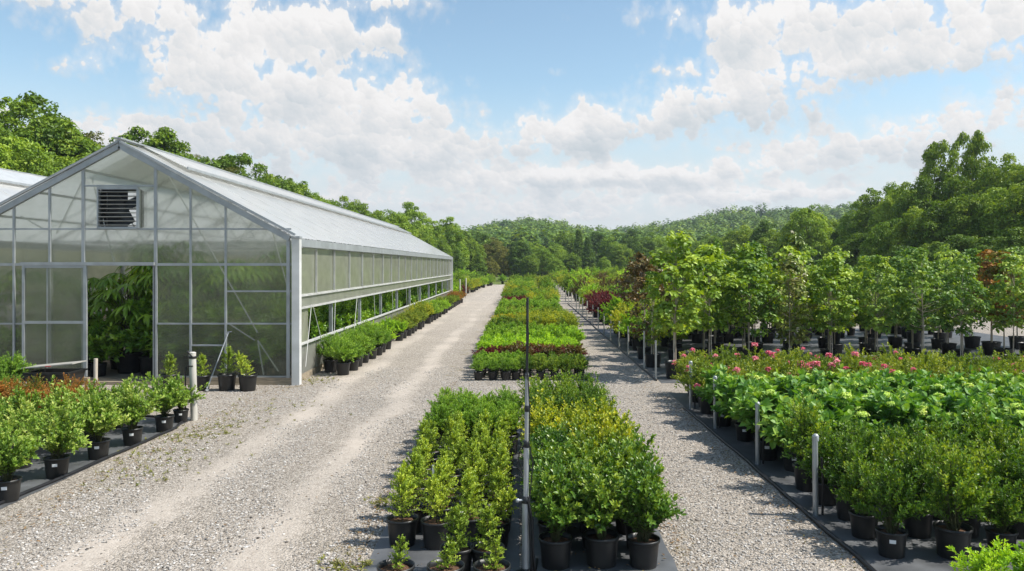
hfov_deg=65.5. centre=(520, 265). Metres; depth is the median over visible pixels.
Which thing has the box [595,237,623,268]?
woodland tree
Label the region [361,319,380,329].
potted shrub
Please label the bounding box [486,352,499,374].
green shrub
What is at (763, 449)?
drip tube
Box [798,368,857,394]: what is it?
potted hydrangea
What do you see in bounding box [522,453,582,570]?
potted shrub
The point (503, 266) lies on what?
woodland tree
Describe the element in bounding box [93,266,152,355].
foliage plant
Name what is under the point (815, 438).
metal post
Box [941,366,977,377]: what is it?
potted rose
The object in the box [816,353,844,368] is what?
potted rose
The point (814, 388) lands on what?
potted hydrangea
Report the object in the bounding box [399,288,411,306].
foliage plant
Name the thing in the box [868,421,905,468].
potted azalea
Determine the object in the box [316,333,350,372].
potted shrub
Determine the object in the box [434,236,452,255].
woodland tree
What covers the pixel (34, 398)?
potted shrub
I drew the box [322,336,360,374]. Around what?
potted shrub
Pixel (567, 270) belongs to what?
shrub
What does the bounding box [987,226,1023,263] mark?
woodland tree
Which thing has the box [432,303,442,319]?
potted shrub
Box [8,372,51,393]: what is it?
potted shrub
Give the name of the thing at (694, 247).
woodland tree
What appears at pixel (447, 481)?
potted boxwood
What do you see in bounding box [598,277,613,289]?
shrub
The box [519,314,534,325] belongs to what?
yellow shrub
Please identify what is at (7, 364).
potted shrub
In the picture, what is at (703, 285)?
young tree
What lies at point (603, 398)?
potted shrub
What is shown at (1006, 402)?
potted hydrangea
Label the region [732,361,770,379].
potted rose
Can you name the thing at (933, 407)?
potted hydrangea
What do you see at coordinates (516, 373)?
potted shrub
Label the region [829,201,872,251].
woodland tree
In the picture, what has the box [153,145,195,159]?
woodland tree
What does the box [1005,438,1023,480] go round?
potted azalea
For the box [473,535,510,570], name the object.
potted boxwood
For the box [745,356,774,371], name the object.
potted rose
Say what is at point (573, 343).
lime shrub
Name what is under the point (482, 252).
woodland tree
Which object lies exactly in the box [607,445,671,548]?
potted shrub
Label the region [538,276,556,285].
shrub
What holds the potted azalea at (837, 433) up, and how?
on the ground cloth at (921, 555)
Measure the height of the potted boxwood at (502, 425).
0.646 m
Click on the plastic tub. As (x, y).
(58, 373)
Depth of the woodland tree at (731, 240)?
97.09 m
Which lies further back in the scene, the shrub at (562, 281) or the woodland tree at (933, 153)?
the shrub at (562, 281)
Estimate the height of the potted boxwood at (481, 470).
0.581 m
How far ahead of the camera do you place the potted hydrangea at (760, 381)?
11.89 m
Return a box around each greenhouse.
[0,137,452,384]
[0,168,126,318]
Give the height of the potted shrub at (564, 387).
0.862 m
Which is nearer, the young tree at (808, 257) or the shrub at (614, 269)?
the young tree at (808, 257)
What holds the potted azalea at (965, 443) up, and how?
on the ground cloth at (921, 555)
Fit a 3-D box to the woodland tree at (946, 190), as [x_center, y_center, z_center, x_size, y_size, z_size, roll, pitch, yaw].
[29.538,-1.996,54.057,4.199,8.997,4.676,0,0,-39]
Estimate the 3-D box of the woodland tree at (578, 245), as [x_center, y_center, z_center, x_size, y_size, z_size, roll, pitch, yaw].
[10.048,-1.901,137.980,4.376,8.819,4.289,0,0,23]
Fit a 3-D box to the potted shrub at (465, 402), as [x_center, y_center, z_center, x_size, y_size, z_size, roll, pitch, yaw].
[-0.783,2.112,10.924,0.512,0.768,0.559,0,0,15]
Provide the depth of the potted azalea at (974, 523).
7.29 m
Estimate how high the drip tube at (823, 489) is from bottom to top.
0.577 m
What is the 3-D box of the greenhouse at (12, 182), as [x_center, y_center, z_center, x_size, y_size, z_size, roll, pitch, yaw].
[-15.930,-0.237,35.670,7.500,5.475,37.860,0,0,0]
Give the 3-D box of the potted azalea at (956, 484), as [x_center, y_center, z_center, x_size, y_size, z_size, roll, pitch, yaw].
[3.701,1.960,6.837,0.696,1.073,0.577,0,0,5]
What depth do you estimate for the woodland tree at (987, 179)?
52.04 m
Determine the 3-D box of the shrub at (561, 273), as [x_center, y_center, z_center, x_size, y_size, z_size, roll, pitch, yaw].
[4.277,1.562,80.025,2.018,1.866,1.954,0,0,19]
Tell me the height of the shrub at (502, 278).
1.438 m
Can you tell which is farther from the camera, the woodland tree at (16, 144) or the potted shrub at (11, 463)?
the woodland tree at (16, 144)
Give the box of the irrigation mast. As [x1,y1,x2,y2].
[516,297,537,570]
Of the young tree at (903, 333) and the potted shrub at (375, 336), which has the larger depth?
the young tree at (903, 333)
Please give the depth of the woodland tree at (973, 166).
55.48 m
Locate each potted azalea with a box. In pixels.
[780,389,833,491]
[795,423,850,505]
[819,432,873,521]
[830,445,886,539]
[831,413,876,473]
[836,415,893,475]
[850,448,929,558]
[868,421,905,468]
[870,427,917,518]
[886,416,940,483]
[892,431,944,538]
[907,428,967,519]
[914,410,963,449]
[914,430,993,560]
[939,431,980,457]
[940,436,993,538]
[944,400,1013,458]
[966,471,1023,557]
[971,433,1020,520]
[976,417,1023,462]
[977,439,1023,538]
[1001,424,1023,455]
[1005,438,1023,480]
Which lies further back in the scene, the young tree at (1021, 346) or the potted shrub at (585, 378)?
the young tree at (1021, 346)
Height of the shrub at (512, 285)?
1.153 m
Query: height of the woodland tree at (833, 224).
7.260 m
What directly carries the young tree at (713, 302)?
on the ground cloth at (812, 347)
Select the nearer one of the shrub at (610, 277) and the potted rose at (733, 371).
the potted rose at (733, 371)
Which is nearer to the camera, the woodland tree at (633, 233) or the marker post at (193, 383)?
the marker post at (193, 383)
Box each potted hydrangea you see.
[691,364,748,426]
[710,375,759,421]
[710,377,764,441]
[725,384,793,460]
[745,368,777,384]
[756,396,834,471]
[758,374,798,383]
[759,374,815,395]
[784,379,809,398]
[787,382,832,414]
[792,386,876,470]
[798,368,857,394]
[806,363,859,385]
[808,382,838,392]
[820,377,859,403]
[821,388,874,422]
[837,370,893,391]
[854,373,893,394]
[854,389,930,441]
[857,367,882,380]
[870,383,905,396]
[876,368,925,393]
[884,393,962,444]
[890,390,921,403]
[891,385,919,393]
[901,368,926,384]
[902,379,965,410]
[914,389,964,418]
[916,369,939,384]
[916,377,961,389]
[923,366,966,385]
[943,372,994,386]
[945,387,1023,441]
[948,380,1003,407]
[961,365,1009,381]
[972,385,1006,416]
[974,383,1009,406]
[987,370,1012,392]
[994,391,1023,436]
[995,385,1023,406]
[1001,373,1023,394]
[1002,388,1023,410]
[1009,371,1023,379]
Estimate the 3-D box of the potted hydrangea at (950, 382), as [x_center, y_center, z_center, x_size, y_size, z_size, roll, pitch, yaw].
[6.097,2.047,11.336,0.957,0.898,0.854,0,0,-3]
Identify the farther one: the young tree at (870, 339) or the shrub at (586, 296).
the shrub at (586, 296)
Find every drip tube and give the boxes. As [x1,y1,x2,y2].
[762,425,764,463]
[820,457,824,514]
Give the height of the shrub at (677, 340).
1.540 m
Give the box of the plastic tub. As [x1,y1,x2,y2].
[22,368,87,386]
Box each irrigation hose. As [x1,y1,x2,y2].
[0,415,182,504]
[567,303,656,380]
[682,406,876,570]
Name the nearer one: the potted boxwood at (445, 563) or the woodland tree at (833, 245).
the potted boxwood at (445, 563)
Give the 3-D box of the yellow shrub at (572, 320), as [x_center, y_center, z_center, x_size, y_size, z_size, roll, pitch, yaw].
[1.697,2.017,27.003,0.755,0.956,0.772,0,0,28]
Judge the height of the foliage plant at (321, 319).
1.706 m
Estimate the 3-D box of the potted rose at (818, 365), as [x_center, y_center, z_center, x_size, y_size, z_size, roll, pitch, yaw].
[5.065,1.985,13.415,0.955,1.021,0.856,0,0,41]
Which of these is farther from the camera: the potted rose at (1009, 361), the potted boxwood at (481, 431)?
the potted rose at (1009, 361)
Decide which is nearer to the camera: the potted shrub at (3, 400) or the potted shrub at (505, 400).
the potted shrub at (3, 400)
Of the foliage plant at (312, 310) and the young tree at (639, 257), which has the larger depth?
the young tree at (639, 257)
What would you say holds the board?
on the plastic tub
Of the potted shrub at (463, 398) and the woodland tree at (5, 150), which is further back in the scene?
the woodland tree at (5, 150)
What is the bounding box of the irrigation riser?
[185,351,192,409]
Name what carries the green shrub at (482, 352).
on the ground
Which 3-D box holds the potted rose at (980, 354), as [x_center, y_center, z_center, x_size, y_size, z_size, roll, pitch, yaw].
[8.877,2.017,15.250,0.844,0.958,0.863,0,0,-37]
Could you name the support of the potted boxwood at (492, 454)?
on the ground cloth at (422, 557)
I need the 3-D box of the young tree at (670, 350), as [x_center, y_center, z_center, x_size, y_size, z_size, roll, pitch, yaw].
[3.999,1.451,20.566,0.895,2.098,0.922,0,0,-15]
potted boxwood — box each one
[160,353,179,386]
[196,352,211,390]
[217,344,236,390]
[234,350,257,390]
[377,534,414,570]
[385,466,418,547]
[388,459,424,533]
[400,446,429,516]
[407,451,428,490]
[409,441,434,485]
[413,420,440,471]
[415,434,434,472]
[419,417,446,448]
[419,473,452,550]
[424,418,441,454]
[424,457,456,527]
[427,454,460,503]
[427,541,464,570]
[431,444,460,488]
[437,414,465,459]
[437,436,468,489]
[438,503,474,570]
[442,413,467,466]
[443,429,466,477]
[448,411,469,450]
[452,471,488,542]
[455,466,486,509]
[459,437,488,495]
[462,457,491,503]
[466,434,493,479]
[467,418,489,461]
[467,423,489,467]
[469,409,495,437]
[470,502,504,563]
[471,421,489,452]
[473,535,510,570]
[483,430,513,473]
[483,444,515,517]
[483,484,516,547]
[485,439,514,488]
[485,466,512,531]
[488,441,513,480]
[490,411,515,447]
[491,427,513,464]
[495,419,514,465]
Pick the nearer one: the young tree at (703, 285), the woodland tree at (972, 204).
the young tree at (703, 285)
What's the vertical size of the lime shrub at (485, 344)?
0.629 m
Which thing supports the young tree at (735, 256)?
on the ground cloth at (812, 347)
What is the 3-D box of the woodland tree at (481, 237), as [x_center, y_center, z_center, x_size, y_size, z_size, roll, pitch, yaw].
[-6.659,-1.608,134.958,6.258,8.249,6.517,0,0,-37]
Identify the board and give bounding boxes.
[22,360,86,368]
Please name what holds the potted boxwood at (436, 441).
on the ground cloth at (422, 557)
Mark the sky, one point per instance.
(611, 114)
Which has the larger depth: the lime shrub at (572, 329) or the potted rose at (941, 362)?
the lime shrub at (572, 329)
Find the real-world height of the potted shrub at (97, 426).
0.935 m
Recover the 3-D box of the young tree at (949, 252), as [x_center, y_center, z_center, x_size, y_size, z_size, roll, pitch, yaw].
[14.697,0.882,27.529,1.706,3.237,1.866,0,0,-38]
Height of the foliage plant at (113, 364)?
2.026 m
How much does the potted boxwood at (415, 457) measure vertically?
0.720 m
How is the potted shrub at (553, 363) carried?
on the ground
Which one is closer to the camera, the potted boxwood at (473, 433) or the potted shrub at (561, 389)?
the potted boxwood at (473, 433)
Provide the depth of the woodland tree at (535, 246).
139.50 m
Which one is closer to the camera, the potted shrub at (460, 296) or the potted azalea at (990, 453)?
the potted azalea at (990, 453)
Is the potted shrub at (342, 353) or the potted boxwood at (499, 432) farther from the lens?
the potted shrub at (342, 353)
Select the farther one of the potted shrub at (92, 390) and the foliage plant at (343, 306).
the foliage plant at (343, 306)
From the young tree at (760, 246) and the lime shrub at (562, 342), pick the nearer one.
the lime shrub at (562, 342)
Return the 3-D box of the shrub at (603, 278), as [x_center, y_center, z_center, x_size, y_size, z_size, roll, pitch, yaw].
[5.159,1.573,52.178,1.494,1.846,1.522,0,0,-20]
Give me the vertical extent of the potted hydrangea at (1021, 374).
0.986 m
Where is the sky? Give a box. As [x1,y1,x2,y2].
[0,0,1023,231]
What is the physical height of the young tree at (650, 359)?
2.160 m
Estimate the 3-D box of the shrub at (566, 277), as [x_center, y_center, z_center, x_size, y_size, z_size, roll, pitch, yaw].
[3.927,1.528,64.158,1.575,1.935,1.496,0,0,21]
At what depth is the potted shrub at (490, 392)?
12.00 m
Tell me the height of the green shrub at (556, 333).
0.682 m
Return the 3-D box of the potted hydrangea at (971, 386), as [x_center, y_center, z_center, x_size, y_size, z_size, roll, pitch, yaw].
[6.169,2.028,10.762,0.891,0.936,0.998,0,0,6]
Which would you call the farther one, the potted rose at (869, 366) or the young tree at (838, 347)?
the young tree at (838, 347)
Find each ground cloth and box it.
[0,417,190,508]
[364,429,519,570]
[521,424,677,570]
[599,329,1023,382]
[670,393,1023,570]
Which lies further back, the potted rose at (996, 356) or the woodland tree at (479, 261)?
the woodland tree at (479, 261)
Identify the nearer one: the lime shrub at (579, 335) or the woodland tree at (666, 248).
the lime shrub at (579, 335)
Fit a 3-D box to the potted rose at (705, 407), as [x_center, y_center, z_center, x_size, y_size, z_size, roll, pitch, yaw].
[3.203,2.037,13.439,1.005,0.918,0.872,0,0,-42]
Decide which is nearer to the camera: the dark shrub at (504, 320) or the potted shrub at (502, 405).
the potted shrub at (502, 405)
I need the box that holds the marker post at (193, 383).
[188,352,197,420]
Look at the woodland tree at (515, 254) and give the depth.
125.07 m
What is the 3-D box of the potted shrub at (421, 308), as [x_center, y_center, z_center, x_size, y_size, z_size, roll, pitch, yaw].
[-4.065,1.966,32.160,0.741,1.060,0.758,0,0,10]
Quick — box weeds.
[79,375,398,570]
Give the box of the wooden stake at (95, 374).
[93,358,97,385]
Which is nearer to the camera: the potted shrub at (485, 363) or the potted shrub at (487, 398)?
the potted shrub at (487, 398)
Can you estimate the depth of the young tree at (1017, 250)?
23.66 m
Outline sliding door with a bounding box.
[22,266,87,376]
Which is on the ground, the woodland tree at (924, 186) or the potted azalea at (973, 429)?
the woodland tree at (924, 186)
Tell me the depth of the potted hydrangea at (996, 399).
11.21 m
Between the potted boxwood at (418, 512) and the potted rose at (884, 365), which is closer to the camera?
the potted boxwood at (418, 512)
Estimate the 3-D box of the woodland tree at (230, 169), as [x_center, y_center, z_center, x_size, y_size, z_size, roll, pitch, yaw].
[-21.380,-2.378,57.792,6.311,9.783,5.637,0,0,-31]
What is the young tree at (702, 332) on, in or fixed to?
on the ground cloth at (812, 347)
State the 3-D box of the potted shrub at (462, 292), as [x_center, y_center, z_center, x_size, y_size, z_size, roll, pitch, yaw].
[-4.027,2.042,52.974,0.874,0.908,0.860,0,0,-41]
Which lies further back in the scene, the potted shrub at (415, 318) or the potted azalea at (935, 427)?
the potted shrub at (415, 318)
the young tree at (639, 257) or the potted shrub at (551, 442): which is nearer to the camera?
the potted shrub at (551, 442)
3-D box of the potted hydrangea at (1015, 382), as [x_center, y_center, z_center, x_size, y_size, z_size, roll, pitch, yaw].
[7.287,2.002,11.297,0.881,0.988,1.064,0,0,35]
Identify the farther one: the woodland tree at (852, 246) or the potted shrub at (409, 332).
the woodland tree at (852, 246)
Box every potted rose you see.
[670,354,702,401]
[672,348,711,394]
[675,360,731,414]
[679,354,727,406]
[693,366,751,420]
[706,343,744,365]
[710,344,752,373]
[728,358,767,375]
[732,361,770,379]
[735,342,774,365]
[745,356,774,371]
[745,365,780,379]
[755,349,804,374]
[767,347,816,366]
[767,359,801,375]
[771,347,809,361]
[784,363,809,375]
[795,353,839,376]
[804,352,838,362]
[805,355,827,371]
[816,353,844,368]
[827,351,877,379]
[832,343,877,365]
[833,359,865,370]
[844,351,888,368]
[866,362,894,373]
[870,342,904,362]
[870,360,896,369]
[871,357,906,374]
[876,350,919,371]
[894,349,937,373]
[897,367,939,377]
[901,353,961,375]
[912,348,942,365]
[913,350,953,367]
[933,349,955,367]
[935,352,992,374]
[940,351,977,369]
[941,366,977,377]
[964,346,1002,365]
[968,351,1019,371]
[978,363,1011,379]
[983,357,1014,367]
[993,362,1023,376]
[998,350,1023,361]
[1008,357,1023,371]
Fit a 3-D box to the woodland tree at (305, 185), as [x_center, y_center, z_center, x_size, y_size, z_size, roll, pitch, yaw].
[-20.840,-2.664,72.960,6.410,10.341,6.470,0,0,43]
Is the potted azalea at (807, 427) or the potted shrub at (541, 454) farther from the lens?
the potted azalea at (807, 427)
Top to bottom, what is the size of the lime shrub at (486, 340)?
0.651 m
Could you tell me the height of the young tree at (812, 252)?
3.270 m
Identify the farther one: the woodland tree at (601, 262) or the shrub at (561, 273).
the woodland tree at (601, 262)
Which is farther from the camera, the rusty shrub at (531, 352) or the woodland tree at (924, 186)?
the woodland tree at (924, 186)
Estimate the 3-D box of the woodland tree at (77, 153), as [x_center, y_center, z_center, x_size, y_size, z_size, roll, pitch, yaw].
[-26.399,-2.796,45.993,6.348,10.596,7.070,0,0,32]
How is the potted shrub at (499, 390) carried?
on the ground cloth at (422, 557)
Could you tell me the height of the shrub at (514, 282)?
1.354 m
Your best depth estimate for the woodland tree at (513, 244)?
137.81 m
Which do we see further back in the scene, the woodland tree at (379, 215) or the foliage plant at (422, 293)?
the woodland tree at (379, 215)
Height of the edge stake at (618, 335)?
0.816 m
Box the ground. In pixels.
[0,276,1023,570]
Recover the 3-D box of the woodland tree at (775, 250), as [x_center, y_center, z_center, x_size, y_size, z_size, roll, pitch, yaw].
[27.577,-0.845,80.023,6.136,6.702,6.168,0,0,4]
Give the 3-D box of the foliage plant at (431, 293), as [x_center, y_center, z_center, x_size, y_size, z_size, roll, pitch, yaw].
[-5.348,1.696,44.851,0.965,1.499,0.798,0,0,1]
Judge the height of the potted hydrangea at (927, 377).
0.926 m
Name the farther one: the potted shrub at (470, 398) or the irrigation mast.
the potted shrub at (470, 398)
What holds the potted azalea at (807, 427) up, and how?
on the ground cloth at (921, 555)
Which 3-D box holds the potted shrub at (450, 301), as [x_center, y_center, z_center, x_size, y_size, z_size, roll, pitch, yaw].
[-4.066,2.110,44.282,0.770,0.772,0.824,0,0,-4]
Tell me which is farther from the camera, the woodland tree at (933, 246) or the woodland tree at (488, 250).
the woodland tree at (488, 250)
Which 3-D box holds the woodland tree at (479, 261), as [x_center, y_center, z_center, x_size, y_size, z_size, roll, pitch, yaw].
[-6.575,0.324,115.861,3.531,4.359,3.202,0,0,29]
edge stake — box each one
[465,278,466,297]
[603,313,604,334]
[618,321,619,347]
[627,326,628,356]
[643,331,644,367]
[655,340,656,378]
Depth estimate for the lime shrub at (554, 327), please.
24.41 m
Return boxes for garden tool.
[205,331,230,391]
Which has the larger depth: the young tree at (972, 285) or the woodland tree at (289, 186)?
the woodland tree at (289, 186)
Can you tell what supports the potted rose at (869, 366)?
on the ground cloth at (921, 555)
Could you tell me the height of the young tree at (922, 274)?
2.936 m
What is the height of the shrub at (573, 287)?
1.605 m
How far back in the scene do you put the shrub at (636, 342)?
23.34 m
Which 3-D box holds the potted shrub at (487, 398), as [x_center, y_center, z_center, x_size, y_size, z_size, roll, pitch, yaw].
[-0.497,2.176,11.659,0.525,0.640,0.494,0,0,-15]
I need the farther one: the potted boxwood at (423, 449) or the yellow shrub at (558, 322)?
the yellow shrub at (558, 322)
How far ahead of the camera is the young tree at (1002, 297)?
19.10 m
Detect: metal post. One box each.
[689,361,691,408]
[713,376,716,428]
[755,402,759,464]
[812,434,818,515]
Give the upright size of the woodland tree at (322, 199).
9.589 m
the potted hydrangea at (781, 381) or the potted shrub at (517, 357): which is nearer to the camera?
the potted hydrangea at (781, 381)
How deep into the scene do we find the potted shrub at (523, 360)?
17.74 m
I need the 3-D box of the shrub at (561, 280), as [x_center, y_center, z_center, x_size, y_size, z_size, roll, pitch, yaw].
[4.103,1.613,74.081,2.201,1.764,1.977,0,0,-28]
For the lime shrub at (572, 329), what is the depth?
23.41 m
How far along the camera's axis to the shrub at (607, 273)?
86.45 m
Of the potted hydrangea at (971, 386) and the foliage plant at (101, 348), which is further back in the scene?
the foliage plant at (101, 348)
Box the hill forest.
[434,201,869,275]
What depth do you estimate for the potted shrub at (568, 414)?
9.57 m
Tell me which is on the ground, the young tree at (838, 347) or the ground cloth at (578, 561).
the ground cloth at (578, 561)
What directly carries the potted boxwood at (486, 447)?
on the ground cloth at (422, 557)
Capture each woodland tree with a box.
[0,90,71,149]
[0,103,104,165]
[0,117,62,163]
[0,122,25,159]
[0,136,52,170]
[0,143,30,173]
[7,151,76,176]
[34,126,96,168]
[56,159,79,169]
[74,152,89,160]
[82,131,104,148]
[108,125,200,161]
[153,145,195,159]
[198,156,221,167]
[212,153,272,184]
[222,166,239,174]
[252,173,279,187]
[269,175,303,194]
[286,181,319,200]
[312,192,331,204]
[326,195,360,213]
[342,199,377,218]
[367,210,393,223]
[384,209,418,236]
[396,201,435,243]
[416,229,437,248]
[422,218,444,251]
[434,216,469,270]
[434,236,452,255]
[452,249,466,272]
[454,230,479,271]
[465,238,486,270]
[468,253,487,275]
[473,232,497,274]
[482,237,507,275]
[482,257,500,277]
[492,246,511,275]
[504,239,536,277]
[506,242,518,275]
[519,254,539,275]
[520,241,545,273]
[534,248,554,276]
[541,242,566,271]
[547,258,565,273]
[551,233,574,262]
[562,253,581,272]
[571,229,588,268]
[579,236,596,271]
[583,232,611,265]
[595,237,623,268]
[596,257,611,271]
[608,244,635,270]
[619,229,642,243]
[621,236,646,261]
[633,236,657,263]
[645,236,666,251]
[656,242,684,268]
[685,239,708,262]
[700,234,722,244]
[719,225,752,254]
[747,220,776,255]
[756,229,784,257]
[770,225,815,258]
[776,203,834,258]
[805,245,826,267]
[811,218,839,241]
[822,243,857,266]
[828,221,851,242]
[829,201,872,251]
[840,232,886,269]
[846,185,892,250]
[858,218,910,259]
[868,181,906,233]
[883,205,941,253]
[884,245,912,274]
[885,181,917,224]
[889,174,944,223]
[904,198,973,264]
[918,139,963,219]
[919,241,946,264]
[922,171,978,213]
[929,234,989,265]
[932,194,997,249]
[946,129,998,183]
[961,186,1023,246]
[967,236,1013,272]
[969,153,1022,202]
[986,181,1023,244]
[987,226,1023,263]
[995,164,1023,210]
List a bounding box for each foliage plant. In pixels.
[88,274,152,373]
[88,277,126,369]
[88,284,145,369]
[88,287,104,321]
[88,311,124,376]
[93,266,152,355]
[106,295,152,374]
[112,266,152,326]
[130,266,152,327]
[142,310,152,357]
[307,293,321,318]
[308,309,326,339]
[315,304,343,333]
[315,306,326,334]
[328,302,344,328]
[333,300,353,327]
[343,288,361,325]
[349,298,366,322]
[361,297,371,318]
[365,296,375,316]
[369,294,378,315]
[373,294,385,314]
[382,292,394,310]
[382,294,392,312]
[390,281,401,307]
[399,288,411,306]
[403,287,413,302]
[412,286,418,301]
[416,286,426,299]
[425,284,433,296]
[432,282,440,295]
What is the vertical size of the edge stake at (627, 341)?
0.837 m
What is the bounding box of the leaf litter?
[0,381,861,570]
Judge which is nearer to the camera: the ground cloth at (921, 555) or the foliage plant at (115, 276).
the ground cloth at (921, 555)
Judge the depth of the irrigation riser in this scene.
12.79 m
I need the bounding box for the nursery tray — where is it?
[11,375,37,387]
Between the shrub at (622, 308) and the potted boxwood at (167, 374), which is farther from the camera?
the shrub at (622, 308)
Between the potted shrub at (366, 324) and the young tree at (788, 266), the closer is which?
the young tree at (788, 266)
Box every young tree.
[609,260,639,301]
[615,251,664,306]
[619,258,673,358]
[632,260,670,303]
[635,282,668,367]
[641,230,721,379]
[646,274,685,347]
[661,244,728,355]
[665,287,688,359]
[674,245,752,362]
[681,300,702,342]
[695,329,706,338]
[699,242,741,353]
[707,238,735,341]
[714,243,783,355]
[716,259,783,359]
[721,258,735,342]
[726,248,739,337]
[730,240,787,355]
[736,241,786,347]
[756,246,828,355]
[756,259,773,342]
[763,253,820,358]
[763,268,778,337]
[767,231,815,352]
[794,251,825,342]
[798,244,820,338]
[802,263,860,354]
[803,252,862,358]
[807,254,859,355]
[812,259,839,347]
[816,251,844,342]
[831,245,862,337]
[843,255,891,354]
[846,254,911,359]
[846,255,888,347]
[853,256,915,356]
[857,268,876,342]
[869,270,884,337]
[874,255,915,347]
[882,246,956,355]
[888,247,959,357]
[890,249,910,337]
[892,260,936,346]
[893,254,943,342]
[921,260,953,348]
[923,258,977,354]
[927,252,964,342]
[929,244,960,337]
[929,254,993,358]
[932,257,994,362]
[942,248,993,348]
[968,249,1014,355]
[976,250,1023,360]
[976,253,1023,361]
[1003,246,1023,348]
[1011,255,1023,354]
[1017,284,1023,316]
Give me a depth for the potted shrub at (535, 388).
11.60 m
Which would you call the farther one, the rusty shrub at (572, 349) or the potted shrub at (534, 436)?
the rusty shrub at (572, 349)
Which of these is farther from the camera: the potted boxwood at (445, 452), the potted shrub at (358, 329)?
the potted shrub at (358, 329)
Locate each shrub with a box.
[0,351,39,380]
[0,355,16,374]
[0,368,23,391]
[0,375,19,418]
[0,377,52,405]
[0,385,45,424]
[0,397,11,419]
[0,397,51,468]
[0,419,47,502]
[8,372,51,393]
[14,396,91,478]
[30,375,85,452]
[31,377,61,398]
[36,384,78,426]
[47,374,85,393]
[62,386,130,459]
[66,379,104,400]
[70,378,113,438]
[98,373,141,428]
[99,377,164,445]
[135,371,190,431]
[163,374,208,422]
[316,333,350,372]
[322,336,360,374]
[332,326,361,359]
[340,329,375,366]
[342,328,362,340]
[347,323,368,335]
[348,339,366,370]
[352,321,377,331]
[357,322,386,358]
[358,336,376,362]
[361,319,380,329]
[372,322,392,351]
[372,327,391,355]
[379,316,395,334]
[386,326,399,348]
[393,318,407,340]
[397,316,415,337]
[402,317,417,335]
[404,302,416,310]
[404,311,421,333]
[407,310,425,330]
[413,310,427,328]
[414,302,429,326]
[423,396,452,441]
[424,300,435,323]
[427,389,457,413]
[428,302,438,321]
[430,298,447,316]
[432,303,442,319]
[432,304,443,318]
[433,386,462,402]
[440,389,455,405]
[440,402,478,441]
[441,299,447,313]
[444,297,454,309]
[448,391,476,431]
[449,388,482,408]
[453,279,459,290]
[453,291,461,304]
[454,272,463,279]
[455,387,480,403]
[455,393,480,409]
[458,290,466,302]
[461,279,473,293]
[463,280,475,293]
[465,399,499,440]
[469,279,478,291]
[470,359,485,379]
[471,349,487,358]
[471,395,496,412]
[471,402,496,434]
[472,276,481,291]
[473,353,487,377]
[473,390,497,401]
[475,336,493,348]
[475,338,495,350]
[475,351,486,370]
[478,393,500,428]
[482,277,489,287]
[484,322,495,331]
[484,359,500,379]
[486,276,492,285]
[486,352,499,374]
[487,274,495,285]
[487,345,502,354]
[487,357,499,376]
[487,403,524,454]
[488,318,500,326]
[489,339,503,346]
[490,394,524,431]
[491,327,504,337]
[492,384,524,409]
[493,384,523,401]
[493,396,522,416]
[495,307,506,315]
[496,301,507,308]
[496,319,507,327]
[497,274,507,283]
[497,343,520,352]
[497,358,513,380]
[498,355,511,377]
[499,353,511,368]
[501,286,511,294]
[501,291,511,297]
[503,283,519,288]
[503,307,515,315]
[508,340,531,368]
[508,359,524,379]
[509,279,521,286]
[510,275,521,282]
[510,290,521,296]
[510,355,521,370]
[512,326,523,334]
[513,425,567,483]
[515,343,536,356]
[516,372,554,398]
[516,388,562,429]
[517,329,534,336]
[517,379,558,410]
[517,403,566,469]
[517,421,575,464]
[518,357,534,378]
[519,280,535,287]
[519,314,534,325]
[519,353,533,371]
[519,383,551,401]
[519,384,562,421]
[520,396,564,439]
[520,420,573,457]
[520,449,584,533]
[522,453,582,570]
[523,437,581,528]
[524,273,535,279]
[529,301,539,307]
[529,312,546,326]
[529,322,541,329]
[529,341,547,350]
[531,332,544,338]
[531,347,547,356]
[532,353,546,370]
[532,353,549,379]
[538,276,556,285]
[539,274,553,286]
[539,327,557,337]
[540,277,558,289]
[540,313,556,326]
[541,339,558,346]
[541,343,562,367]
[543,377,584,403]
[544,292,553,300]
[546,355,562,379]
[546,385,589,416]
[547,324,561,330]
[548,268,568,285]
[548,368,579,389]
[549,353,560,371]
[550,313,569,325]
[550,382,583,408]
[550,398,599,426]
[551,338,568,344]
[552,294,560,301]
[552,328,566,338]
[553,268,571,277]
[553,272,570,289]
[554,274,571,291]
[555,339,567,347]
[557,278,566,294]
[557,322,569,328]
[558,351,574,371]
[558,409,603,443]
[559,327,569,334]
[559,353,577,379]
[560,395,589,419]
[561,273,577,295]
[561,311,583,326]
[561,439,619,531]
[562,406,604,439]
[564,275,583,297]
[564,342,587,368]
[566,327,584,333]
[566,454,647,568]
[567,280,578,301]
[567,329,586,343]
[567,339,582,350]
[567,453,627,548]
[568,422,607,457]
[568,423,605,463]
[570,275,591,302]
[571,354,591,379]
[571,368,609,396]
[574,381,612,408]
[575,266,590,278]
[575,352,589,370]
[577,280,601,301]
[577,284,603,310]
[577,378,609,404]
[580,287,600,312]
[580,397,637,428]
[581,288,606,316]
[582,389,620,415]
[582,413,640,456]
[584,277,601,286]
[585,291,616,321]
[586,290,622,324]
[586,411,640,438]
[589,277,611,288]
[591,267,604,277]
[591,411,643,443]
[591,429,663,478]
[592,398,628,425]
[593,284,616,291]
[594,268,615,280]
[595,432,667,534]
[596,271,609,279]
[597,293,633,333]
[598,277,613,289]
[599,299,628,337]
[605,265,621,277]
[605,273,617,281]
[607,284,627,293]
[607,296,646,324]
[607,303,648,345]
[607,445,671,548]
[609,460,686,569]
[617,303,650,350]
[639,298,669,346]
[656,300,693,342]
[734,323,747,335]
[846,316,858,335]
[891,318,904,334]
[924,317,935,334]
[946,535,1018,570]
[1001,540,1023,570]
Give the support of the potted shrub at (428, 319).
on the ground

